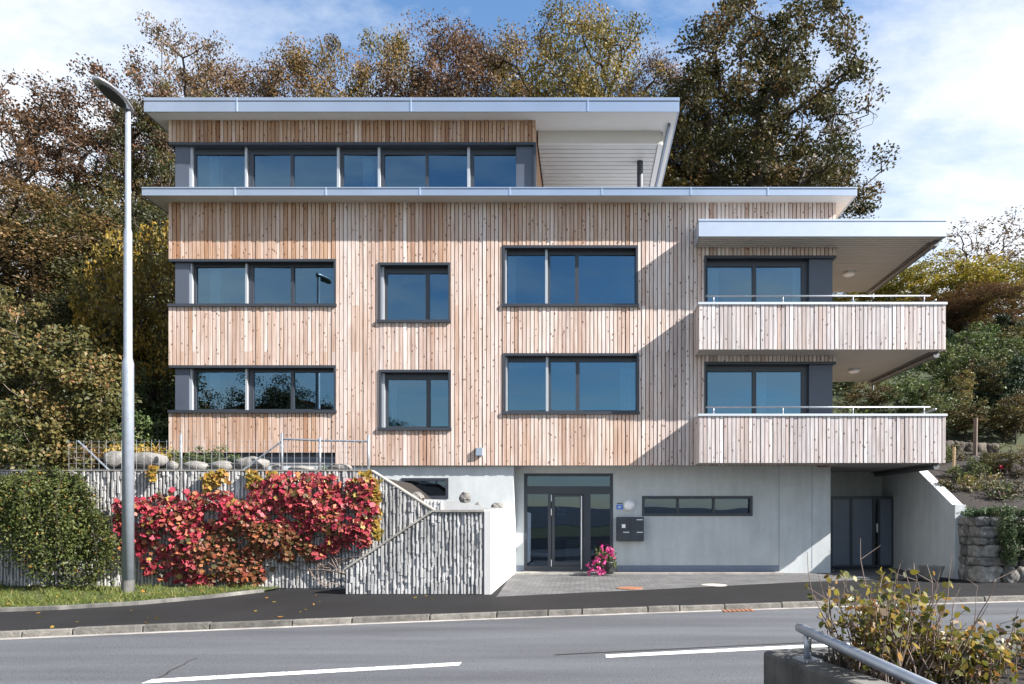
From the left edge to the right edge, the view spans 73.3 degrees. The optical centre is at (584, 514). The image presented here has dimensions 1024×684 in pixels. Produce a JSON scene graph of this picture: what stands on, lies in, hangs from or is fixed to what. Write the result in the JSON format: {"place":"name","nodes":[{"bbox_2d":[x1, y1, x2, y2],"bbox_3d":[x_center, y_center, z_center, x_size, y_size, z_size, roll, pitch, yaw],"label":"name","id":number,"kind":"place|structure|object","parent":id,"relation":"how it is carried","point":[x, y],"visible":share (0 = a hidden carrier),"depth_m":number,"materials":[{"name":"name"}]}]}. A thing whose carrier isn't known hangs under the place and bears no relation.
{"place":"outdoors","nodes":[
{"label":"outdoors","id":0,"kind":"place"},
{"bbox_2d":[0,581,281,607],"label":"verge","id":1,"kind":"structure","parent":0,"point":[39,595],"depth_m":13.30,"materials":[{"name":"plant"}]},
{"bbox_2d":[92,76,134,592],"bbox_3d":[-8.832,-3.180,12.830,0.357,9.560,1.020,0,0,0],"label":"street lamp","id":2,"kind":"object","parent":1,"relation":"on","point":[112,93],"visible":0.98,"depth_m":13.13,"materials":[{"name":"metal"}]},
{"bbox_2d":[389,479,430,500],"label":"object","id":3,"kind":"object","parent":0,"point":[411,488],"depth_m":16.66,"materials":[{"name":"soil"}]},
{"bbox_2d":[134,453,168,469],"bbox_3d":[-9.485,-1.170,14.806,0.879,0.383,0.529,0,0,0],"label":"boulder","id":4,"kind":"object","parent":3,"relation":"on","point":[146,458],"visible":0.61,"depth_m":14.60,"materials":[{"name":"stone"}]},
{"bbox_2d":[137,444,240,469],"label":"hedge","id":5,"kind":"object","parent":3,"relation":"on","point":[206,458],"visible":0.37,"depth_m":16.11,"materials":[{"name":"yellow plant"}]},
{"bbox_2d":[234,456,269,469],"bbox_3d":[-7.224,-1.085,14.809,0.786,0.373,0.469,0,0,0],"label":"boulder","id":6,"kind":"object","parent":3,"relation":"on","point":[249,459],"visible":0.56,"depth_m":14.64,"materials":[{"name":"stone"}]},
{"bbox_2d":[0,602,1023,683],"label":"road","id":7,"kind":"structure","parent":0,"point":[511,651],"depth_m":8.21,"materials":[{"name":"grey asphalt"}]},
{"bbox_2d":[0,601,1023,639],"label":"gutter strip","id":8,"kind":"object","parent":7,"relation":"on","point":[435,621],"visible":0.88,"depth_m":10.42,"materials":[{"name":"concrete"}]},
{"bbox_2d":[144,638,948,682],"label":"road marking","id":9,"kind":"object","parent":7,"relation":"on","point":[426,665],"visible":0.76,"depth_m":7.27,"materials":[{"name":"paint"}]},
{"bbox_2d":[0,578,1023,630],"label":"footpath","id":10,"kind":"structure","parent":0,"point":[293,603],"depth_m":12.10,"materials":[{"name":"grey asphalt"}]},
{"bbox_2d":[0,589,263,611],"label":"verge edging","id":11,"kind":"object","parent":10,"relation":"on","point":[74,606],"visible":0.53,"depth_m":11.65,"materials":[{"name":"concrete"}]},
{"bbox_2d":[0,470,435,588],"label":"retaining wall","id":12,"kind":"structure","parent":10,"relation":"on","point":[400,508],"depth_m":14.23,"materials":[{"name":"concrete"}]},
{"bbox_2d":[0,463,172,591],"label":"overhanging shrub","id":13,"kind":"object","parent":12,"relation":"hanging from","point":[31,502],"visible":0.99,"depth_m":13.39,"materials":[{"name":"green plant"}]},
{"bbox_2d":[144,465,230,493],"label":"creeper","id":14,"kind":"object","parent":12,"relation":"hanging from","point":[217,478],"visible":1,"depth_m":14.13,"materials":[{"name":"yellow plant"}]},
{"bbox_2d":[69,433,369,469],"bbox_3d":[-7.698,-1.273,14.398,6.324,0.911,0.060,0,0,0],"label":"railing","id":15,"kind":"object","parent":12,"relation":"on","point":[266,452],"visible":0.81,"depth_m":14.37,"materials":[{"name":"metal"}]},
{"bbox_2d":[110,471,380,587],"bbox_3d":[-7.045,0.301,14.038,5.635,2.451,0.384,0,0,0],"label":"creeper","id":16,"kind":"object","parent":12,"relation":"attached to","point":[184,563],"visible":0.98,"depth_m":14.04,"materials":[{"name":"red plant"}]},
{"bbox_2d":[244,469,277,494],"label":"creeper","id":17,"kind":"object","parent":12,"relation":"hanging from","point":[251,476],"visible":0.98,"depth_m":14.13,"materials":[{"name":"yellow plant"}]},
{"bbox_2d":[357,469,384,541],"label":"creeper","id":18,"kind":"object","parent":12,"relation":"attached to","point":[376,500],"visible":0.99,"depth_m":14.13,"materials":[{"name":"yellow plant"}]},
{"bbox_2d":[344,499,512,594],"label":"stair wall","id":19,"kind":"structure","parent":10,"relation":"on","point":[449,547],"depth_m":13.35,"materials":[{"name":"concrete"}]},
{"bbox_2d":[918,565,944,579],"bbox_3d":[8.293,1.385,16.350,0.580,0.330,0.580,0,0,0],"label":"planter bowl","id":20,"kind":"object","parent":10,"relation":"on","point":[923,569],"visible":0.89,"depth_m":16.18,"materials":[{"name":"concrete"}]},
{"bbox_2d":[957,515,1023,582],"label":"stone wall","id":21,"kind":"structure","parent":10,"relation":"on","point":[979,560],"depth_m":15.73,"materials":[{"name":"stone"}]},
{"bbox_2d":[986,504,1022,568],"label":"hanging plant","id":22,"kind":"object","parent":21,"relation":"hanging from","point":[1007,537],"visible":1,"depth_m":15.44,"materials":[{"name":"green plant"}]},
{"bbox_2d":[1012,504,1023,558],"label":"hanging plant","id":23,"kind":"object","parent":21,"relation":"hanging from","point":[1020,514],"visible":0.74,"depth_m":15.55,"materials":[{"name":"green plant"}]},
{"bbox_2d":[0,316,1023,508],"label":"hillside","id":24,"kind":"structure","parent":0,"point":[993,436],"depth_m":24.81,"materials":[{"name":"green plant"}]},
{"bbox_2d":[0,395,84,469],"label":"green shrub","id":25,"kind":"object","parent":24,"relation":"on","point":[23,441],"visible":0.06,"depth_m":19.16,"materials":[{"name":"green plant"}]},
{"bbox_2d":[0,70,108,326],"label":"oak tree","id":26,"kind":"object","parent":24,"relation":"on","point":[30,142],"visible":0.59,"depth_m":31.85,"materials":[{"name":"brown plant"}]},
{"bbox_2d":[0,291,120,445],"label":"maple tree","id":27,"kind":"object","parent":24,"relation":"on","point":[42,320],"visible":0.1,"depth_m":21.65,"materials":[{"name":"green plant"}]},
{"bbox_2d":[0,170,137,389],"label":"beech tree","id":28,"kind":"object","parent":24,"relation":"on","point":[10,270],"visible":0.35,"depth_m":24.85,"materials":[{"name":"brown plant"}]},
{"bbox_2d":[0,284,141,469],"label":"leafy shrub","id":29,"kind":"object","parent":24,"relation":"on","point":[37,372],"visible":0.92,"depth_m":15.20,"materials":[{"name":"green plant"}]},
{"bbox_2d":[22,345,121,437],"bbox_3d":[-15.568,-3.188,21.057,2.753,4.136,2.723,0,0,-42],"label":"olive shrub","id":30,"kind":"object","parent":24,"relation":"on","point":[56,388],"visible":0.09,"depth_m":20.28,"materials":[{"name":"green plant"}]},
{"bbox_2d":[64,440,105,469],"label":"garden plant","id":31,"kind":"object","parent":24,"relation":"on","point":[99,457],"visible":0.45,"depth_m":14.90,"materials":[{"name":"green plant"}]},
{"bbox_2d":[0,187,170,327],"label":"maple tree","id":32,"kind":"object","parent":24,"relation":"on","point":[44,219],"visible":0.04,"depth_m":28.66,"materials":[{"name":"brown plant"}]},
{"bbox_2d":[0,171,174,334],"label":"maple tree","id":33,"kind":"object","parent":24,"relation":"on","point":[65,271],"visible":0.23,"depth_m":25.33,"materials":[{"name":"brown plant"}]},
{"bbox_2d":[0,68,174,233],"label":"oak tree","id":34,"kind":"object","parent":24,"relation":"on","point":[80,155],"visible":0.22,"depth_m":34.04,"materials":[{"name":"brown plant"}]},
{"bbox_2d":[8,277,168,415],"bbox_3d":[-15.953,-5.196,23.183,5.126,5.095,4.961,0,0,2],"label":"maple tree","id":35,"kind":"object","parent":24,"relation":"on","point":[64,302],"visible":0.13,"depth_m":21.74,"materials":[{"name":"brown plant"}]},
{"bbox_2d":[50,372,149,453],"bbox_3d":[-13.922,-2.499,19.915,2.309,3.163,2.324,0,0,5],"label":"green shrub","id":36,"kind":"object","parent":24,"relation":"on","point":[138,403],"visible":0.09,"depth_m":19.70,"materials":[{"name":"green plant"}]},
{"bbox_2d":[29,44,186,225],"bbox_3d":[-22.242,-14.590,34.291,8.728,15.530,7.720,0,0,14],"label":"oak tree","id":37,"kind":"object","parent":24,"relation":"on","point":[93,70],"visible":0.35,"depth_m":32.26,"materials":[{"name":"brown plant"}]},
{"bbox_2d":[67,220,174,442],"bbox_3d":[-13.832,-5.525,21.942,4.444,7.996,4.222,0,0,-29],"label":"hazel bush","id":38,"kind":"object","parent":24,"relation":"on","point":[110,312],"visible":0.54,"depth_m":21.14,"materials":[{"name":"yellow plant"}]},
{"bbox_2d":[100,409,169,469],"bbox_3d":[-11.596,-1.730,18.022,2.246,2.135,2.099,0,0,0],"label":"garden shrub","id":39,"kind":"object","parent":24,"relation":"on","point":[143,427],"visible":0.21,"depth_m":17.80,"materials":[{"name":"green plant"}]},
{"bbox_2d":[111,360,174,446],"bbox_3d":[-13.370,-2.953,21.143,2.091,3.468,2.078,0,0,-25],"label":"green shrub","id":40,"kind":"object","parent":24,"relation":"on","point":[162,408],"visible":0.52,"depth_m":20.81,"materials":[{"name":"green plant"}]},
{"bbox_2d":[89,77,216,337],"bbox_3d":[-20.771,-14.143,33.890,6.790,14.440,6.837,0,0,41],"label":"oak tree","id":41,"kind":"object","parent":24,"relation":"on","point":[159,166],"visible":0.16,"depth_m":32.32,"materials":[{"name":"brown plant"}]},
{"bbox_2d":[109,9,249,181],"bbox_3d":[-23.267,-18.648,40.108,7.266,19.450,8.215,0,0,35],"label":"oak tree","id":42,"kind":"object","parent":24,"relation":"on","point":[183,74],"visible":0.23,"depth_m":38.64,"materials":[{"name":"brown plant"}]},
{"bbox_2d":[169,49,258,166],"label":"beech tree","id":43,"kind":"object","parent":24,"relation":"on","point":[235,90],"visible":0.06,"depth_m":42.50,"materials":[{"name":"brown plant"}]},
{"bbox_2d":[228,38,321,96],"bbox_3d":[-18.221,-19.114,41.783,7.600,18.575,7.450,0,0,0],"label":"beech tree","id":44,"kind":"object","parent":24,"relation":"on","point":[262,84],"visible":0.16,"depth_m":39.97,"materials":[{"name":"brown plant"}]},
{"bbox_2d":[266,32,395,96],"bbox_3d":[-14.566,-18.532,40.088,8.374,18.824,8.298,0,0,21],"label":"beech tree","id":45,"kind":"object","parent":24,"relation":"on","point":[294,57],"visible":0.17,"depth_m":38.42,"materials":[{"name":"brown plant"}]},
{"bbox_2d":[331,23,437,96],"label":"beech tree","id":46,"kind":"object","parent":24,"relation":"on","point":[399,40],"visible":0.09,"depth_m":40.82,"materials":[{"name":"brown plant"}]},
{"bbox_2d":[370,8,508,96],"bbox_3d":[-8.363,-19.762,41.120,8.595,20.636,8.767,0,0,27],"label":"beech tree","id":47,"kind":"object","parent":24,"relation":"on","point":[447,79],"visible":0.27,"depth_m":39.64,"materials":[{"name":"brown plant"}]},
{"bbox_2d":[433,37,533,96],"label":"beech tree","id":48,"kind":"object","parent":24,"relation":"on","point":[523,94],"visible":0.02,"depth_m":43.63,"materials":[{"name":"brown plant"}]},
{"bbox_2d":[0,316,1023,469],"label":"undergrowth","id":49,"kind":"object","parent":24,"relation":"on","point":[899,377],"visible":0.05,"depth_m":25.16,"materials":[{"name":"green plant"}]},
{"bbox_2d":[448,0,612,96],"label":"beech tree","id":50,"kind":"object","parent":24,"relation":"on","point":[516,70],"visible":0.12,"depth_m":40.65,"materials":[{"name":"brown plant"}]},
{"bbox_2d":[521,0,686,186],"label":"beech tree","id":51,"kind":"object","parent":24,"relation":"on","point":[583,89],"visible":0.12,"depth_m":36.62,"materials":[{"name":"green plant"}]},
{"bbox_2d":[614,42,707,183],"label":"beech tree","id":52,"kind":"object","parent":24,"relation":"on","point":[649,66],"visible":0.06,"depth_m":41.58,"materials":[{"name":"brown plant"}]},
{"bbox_2d":[667,71,783,186],"bbox_3d":[7.009,-18.651,41.662,9.361,15.361,9.059,0,0,-1],"label":"maple tree","id":53,"kind":"object","parent":24,"relation":"on","point":[705,122],"visible":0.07,"depth_m":39.44,"materials":[{"name":"green plant"}]},
{"bbox_2d":[651,0,900,218],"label":"oak tree","id":54,"kind":"object","parent":24,"relation":"on","point":[783,76],"visible":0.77,"depth_m":34.90,"materials":[{"name":"green plant"}]},
{"bbox_2d":[736,129,874,218],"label":"maple tree","id":55,"kind":"object","parent":24,"relation":"on","point":[816,184],"visible":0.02,"depth_m":41.39,"materials":[{"name":"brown plant"}]},
{"bbox_2d":[833,274,905,301],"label":"hazel bush","id":56,"kind":"object","parent":24,"relation":"on","point":[848,299],"visible":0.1,"depth_m":41.25,"materials":[{"name":"yellow plant"}]},
{"bbox_2d":[841,382,898,409],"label":"olive shrub","id":57,"kind":"object","parent":24,"relation":"on","point":[855,396],"visible":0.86,"depth_m":24.87,"materials":[{"name":"green plant"}]},
{"bbox_2d":[862,257,958,301],"bbox_3d":[19.399,-12.888,41.006,6.230,4.428,6.557,0,0,33],"label":"hazel bush","id":58,"kind":"object","parent":24,"relation":"on","point":[913,270],"visible":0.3,"depth_m":39.19,"materials":[{"name":"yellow plant"}]},
{"bbox_2d":[881,376,943,413],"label":"green shrub","id":59,"kind":"object","parent":24,"relation":"on","point":[911,394],"visible":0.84,"depth_m":23.70,"materials":[{"name":"green plant"}]},
{"bbox_2d":[911,393,964,437],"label":"green shrub","id":60,"kind":"object","parent":24,"relation":"on","point":[932,405],"visible":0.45,"depth_m":21.21,"materials":[{"name":"green plant"}]},
{"bbox_2d":[874,247,1023,327],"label":"hazel bush","id":61,"kind":"object","parent":24,"relation":"on","point":[969,273],"visible":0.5,"depth_m":37.11,"materials":[{"name":"yellow plant"}]},
{"bbox_2d":[922,342,996,389],"bbox_3d":[14.697,-5.571,26.839,2.556,2.485,2.572,0,0,39],"label":"green shrub","id":62,"kind":"object","parent":24,"relation":"on","point":[956,361],"visible":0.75,"depth_m":26.61,"materials":[{"name":"green plant"}]},
{"bbox_2d":[948,369,977,404],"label":"young tree","id":63,"kind":"object","parent":24,"relation":"on","point":[971,383],"visible":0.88,"depth_m":22.92,"materials":[{"name":"green plant"}]},
{"bbox_2d":[907,279,1023,346],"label":"beech tree","id":64,"kind":"object","parent":24,"relation":"on","point":[960,318],"visible":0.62,"depth_m":34.82,"materials":[{"name":"brown plant"}]},
{"bbox_2d":[932,394,1005,438],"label":"olive shrub","id":65,"kind":"object","parent":24,"relation":"on","point":[963,425],"visible":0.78,"depth_m":20.97,"materials":[{"name":"green plant"}]},
{"bbox_2d":[916,205,1023,291],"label":"bare tree","id":66,"kind":"object","parent":24,"relation":"on","point":[1008,252],"visible":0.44,"depth_m":44.96,"materials":[{"name":"brown plant"}]},
{"bbox_2d":[946,440,999,452],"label":"garden wall","id":67,"kind":"structure","parent":24,"relation":"on","point":[968,447],"depth_m":20.31,"materials":[{"name":"stone"}]},
{"bbox_2d":[955,356,1009,407],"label":"young conifer","id":68,"kind":"object","parent":24,"relation":"on","point":[982,394],"visible":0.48,"depth_m":24.73,"materials":[{"name":"green plant"}]},
{"bbox_2d":[944,321,1023,364],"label":"green shrub","id":69,"kind":"object","parent":24,"relation":"on","point":[985,336],"visible":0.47,"depth_m":30.51,"materials":[{"name":"green plant"}]},
{"bbox_2d":[952,257,1023,328],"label":"hazel bush","id":70,"kind":"object","parent":24,"relation":"on","point":[1011,307],"visible":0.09,"depth_m":40.53,"materials":[{"name":"brown plant"}]},
{"bbox_2d":[973,355,1006,406],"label":"young tree","id":71,"kind":"object","parent":24,"relation":"on","point":[997,387],"visible":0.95,"depth_m":24.39,"materials":[{"name":"green plant"}]},
{"bbox_2d":[962,400,1023,440],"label":"olive shrub","id":72,"kind":"object","parent":24,"relation":"on","point":[1005,426],"visible":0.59,"depth_m":21.05,"materials":[{"name":"green plant"}]},
{"bbox_2d":[964,334,1023,387],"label":"green shrub","id":73,"kind":"object","parent":24,"relation":"on","point":[1010,350],"visible":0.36,"depth_m":27.44,"materials":[{"name":"green plant"}]},
{"bbox_2d":[992,308,1012,346],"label":"young conifer","id":74,"kind":"object","parent":24,"relation":"on","point":[1003,320],"visible":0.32,"depth_m":33.85,"materials":[{"name":"green plant"}]},
{"bbox_2d":[988,349,1023,409],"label":"young conifer","id":75,"kind":"object","parent":24,"relation":"on","point":[1018,370],"visible":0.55,"depth_m":23.84,"materials":[{"name":"green plant"}]},
{"bbox_2d":[997,388,1023,444],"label":"young tree","id":76,"kind":"object","parent":24,"relation":"on","point":[1017,402],"visible":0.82,"depth_m":20.93,"materials":[{"name":"green plant"}]},
{"bbox_2d":[0,0,1023,316],"label":"sky","id":77,"kind":"structure","parent":0,"point":[952,70],"materials":[{"name":"blue"}]},
{"bbox_2d":[496,567,945,596],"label":"paving","id":78,"kind":"structure","parent":0,"point":[526,584],"depth_m":16.12,"materials":[{"name":"concrete"}]},
{"bbox_2d":[141,97,965,578],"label":"apartment building","id":79,"kind":"structure","parent":78,"relation":"on","point":[339,263],"depth_m":17.48,"materials":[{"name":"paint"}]},
{"bbox_2d":[167,259,336,306],"bbox_3d":[-8.500,-5.935,17.587,4.306,1.224,0.325,0,0,0],"label":"window","id":80,"kind":"structure","parent":79,"relation":"in","point":[249,265],"depth_m":17.57,"materials":[{"name":"metal"}]},
{"bbox_2d":[167,365,336,412],"bbox_3d":[-8.500,-3.219,17.587,4.306,1.224,0.325,0,0,0],"label":"window","id":81,"kind":"structure","parent":79,"relation":"in","point":[249,370],"depth_m":17.57,"materials":[{"name":"metal"}]},
{"bbox_2d":[169,142,536,186],"bbox_3d":[-5.944,-8.957,17.602,9.378,1.149,0.295,0,0,0],"label":"window","id":82,"kind":"structure","parent":79,"relation":"in","point":[249,150],"depth_m":17.64,"materials":[{"name":"metal"}]},
{"bbox_2d":[389,380,396,425],"bbox_3d":[-5.016,-2.466,17.804,0.220,2.192,0.052,0,0,4],"label":"curtain","id":83,"kind":"object","parent":79,"relation":"hanging from","point":[392,402],"visible":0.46,"depth_m":17.80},
{"bbox_2d":[377,262,450,322],"bbox_3d":[-4.369,-5.685,17.587,1.885,1.544,0.325,0,0,0],"label":"window","id":84,"kind":"structure","parent":79,"relation":"in","point":[385,269],"depth_m":17.57,"materials":[{"name":"metal"}]},
{"bbox_2d":[378,370,451,430],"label":"window","id":85,"kind":"structure","parent":79,"relation":"in","point":[384,375],"depth_m":17.57,"materials":[{"name":"metal"}]},
{"bbox_2d":[508,256,515,302],"bbox_3d":[-1.903,-5.414,17.805,0.210,2.649,0.052,0,0,4],"label":"curtain","id":86,"kind":"object","parent":79,"relation":"hanging from","point":[511,279],"visible":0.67,"depth_m":17.80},
{"bbox_2d":[555,497,570,529],"bbox_3d":[-0.609,-0.041,18.706,0.424,0.904,0.027,0,0,0],"label":"poster","id":87,"kind":"object","parent":79,"relation":"attached to","point":[562,513],"visible":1,"depth_m":18.70,"materials":[{"name":"glass"}]},
{"bbox_2d":[524,473,612,570],"bbox_3d":[-0.440,0.192,18.222,2.372,2.596,0.216,0,0,0],"label":"entrance door","id":88,"kind":"structure","parent":79,"relation":"in","point":[584,492],"depth_m":18.19,"materials":[{"name":"metal"}]},
{"bbox_2d":[502,245,638,306],"bbox_3d":[-0.374,-6.110,17.587,3.504,1.575,0.325,0,0,0],"label":"window","id":89,"kind":"structure","parent":79,"relation":"in","point":[547,251],"depth_m":17.57,"materials":[{"name":"metal"}]},
{"bbox_2d":[502,353,639,414],"bbox_3d":[-0.356,-3.356,17.587,3.504,1.564,0.325,0,0,0],"label":"window","id":90,"kind":"structure","parent":79,"relation":"in","point":[548,358],"depth_m":17.57,"materials":[{"name":"metal"}]},
{"bbox_2d":[620,362,633,409],"bbox_3d":[1.096,-2.696,17.800,0.365,2.653,0.058,0,0,0],"label":"curtain","id":91,"kind":"object","parent":79,"relation":"hanging from","point":[626,388],"visible":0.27,"depth_m":17.80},
{"bbox_2d":[616,517,643,540],"bbox_3d":[1.190,0.373,18.108,0.727,0.640,0.181,0,0,0],"label":"mailbox","id":92,"kind":"object","parent":79,"relation":"attached to","point":[629,528],"visible":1,"depth_m":18.02,"materials":[{"name":"metal"}]},
{"bbox_2d":[642,496,752,515],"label":"window","id":93,"kind":"structure","parent":79,"relation":"in","point":[750,498],"depth_m":18.18,"materials":[{"name":"metal"}]},
{"bbox_2d":[708,268,717,301],"bbox_3d":[3.339,-5.286,17.803,0.259,2.392,0.052,0,0,4],"label":"curtain","id":94,"kind":"object","parent":79,"relation":"hanging from","point":[712,281],"visible":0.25,"depth_m":17.81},
{"bbox_2d":[757,372,765,412],"bbox_3d":[4.598,-2.594,17.803,0.246,2.448,0.052,0,0,4],"label":"curtain","id":95,"kind":"object","parent":79,"relation":"hanging from","point":[761,388],"visible":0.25,"depth_m":17.80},
{"bbox_2d":[704,255,835,301],"bbox_3d":[4.734,-5.967,17.587,3.409,1.339,0.325,0,0,0],"label":"window","id":96,"kind":"structure","parent":79,"relation":"in","point":[710,261],"depth_m":17.64,"materials":[{"name":"metal"}]},
{"bbox_2d":[704,362,835,413],"bbox_3d":[4.734,-3.206,17.587,3.409,1.429,0.325,0,0,0],"label":"window","id":97,"kind":"structure","parent":79,"relation":"in","point":[802,367],"depth_m":17.64,"materials":[{"name":"metal"}]},
{"bbox_2d":[792,268,799,301],"bbox_3d":[5.511,-5.286,17.804,0.220,2.392,0.052,0,0,4],"label":"curtain","id":98,"kind":"object","parent":79,"relation":"hanging from","point":[795,281],"visible":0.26,"depth_m":17.80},
{"bbox_2d":[586,545,617,575],"bbox_3d":[0.423,1.138,17.461,0.825,0.807,0.818,0,0,0],"label":"flower pot","id":99,"kind":"object","parent":78,"relation":"on","point":[606,567],"visible":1,"depth_m":17.32,"materials":[{"name":"pink plant"}]},
{"bbox_2d":[928,451,1023,510],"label":"garden soil","id":100,"kind":"structure","parent":0,"point":[976,499],"depth_m":17.78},
{"bbox_2d":[955,472,982,493],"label":"bed plant","id":101,"kind":"object","parent":100,"relation":"on","point":[969,486],"visible":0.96,"depth_m":17.34,"materials":[{"name":"green plant"}]},
{"bbox_2d":[978,442,1023,472],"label":"olive shrub","id":102,"kind":"object","parent":100,"relation":"on","point":[998,454],"visible":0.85,"depth_m":18.55,"materials":[{"name":"green plant"}]},
{"bbox_2d":[982,477,1023,501],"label":"bed plant","id":103,"kind":"object","parent":100,"relation":"on","point":[998,496],"visible":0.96,"depth_m":16.91,"materials":[{"name":"green plant"}]},
{"label":"lay by","id":104,"kind":"structure","parent":0,"visible":0},
{"bbox_2d":[764,634,1023,683],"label":"concrete trough","id":105,"kind":"object","parent":104,"relation":"on","point":[782,667],"visible":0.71,"depth_m":4.24,"materials":[{"name":"concrete"}]},
{"bbox_2d":[792,623,936,683],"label":"handrail","id":106,"kind":"object","parent":105,"relation":"on","point":[878,663],"visible":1,"depth_m":3.72,"materials":[{"name":"metal"}]},
{"bbox_2d":[804,538,1023,683],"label":"foreground shrub","id":107,"kind":"object","parent":105,"relation":"in","point":[892,638],"visible":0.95,"depth_m":3.94,"materials":[{"name":"green plant"}]},
{"label":"ground","id":108,"kind":"structure","parent":0,"visible":0},
{"bbox_2d":[0,595,1023,637],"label":"kerb","id":109,"kind":"structure","parent":108,"relation":"on","point":[86,630],"depth_m":10.50,"materials":[{"name":"stone"}]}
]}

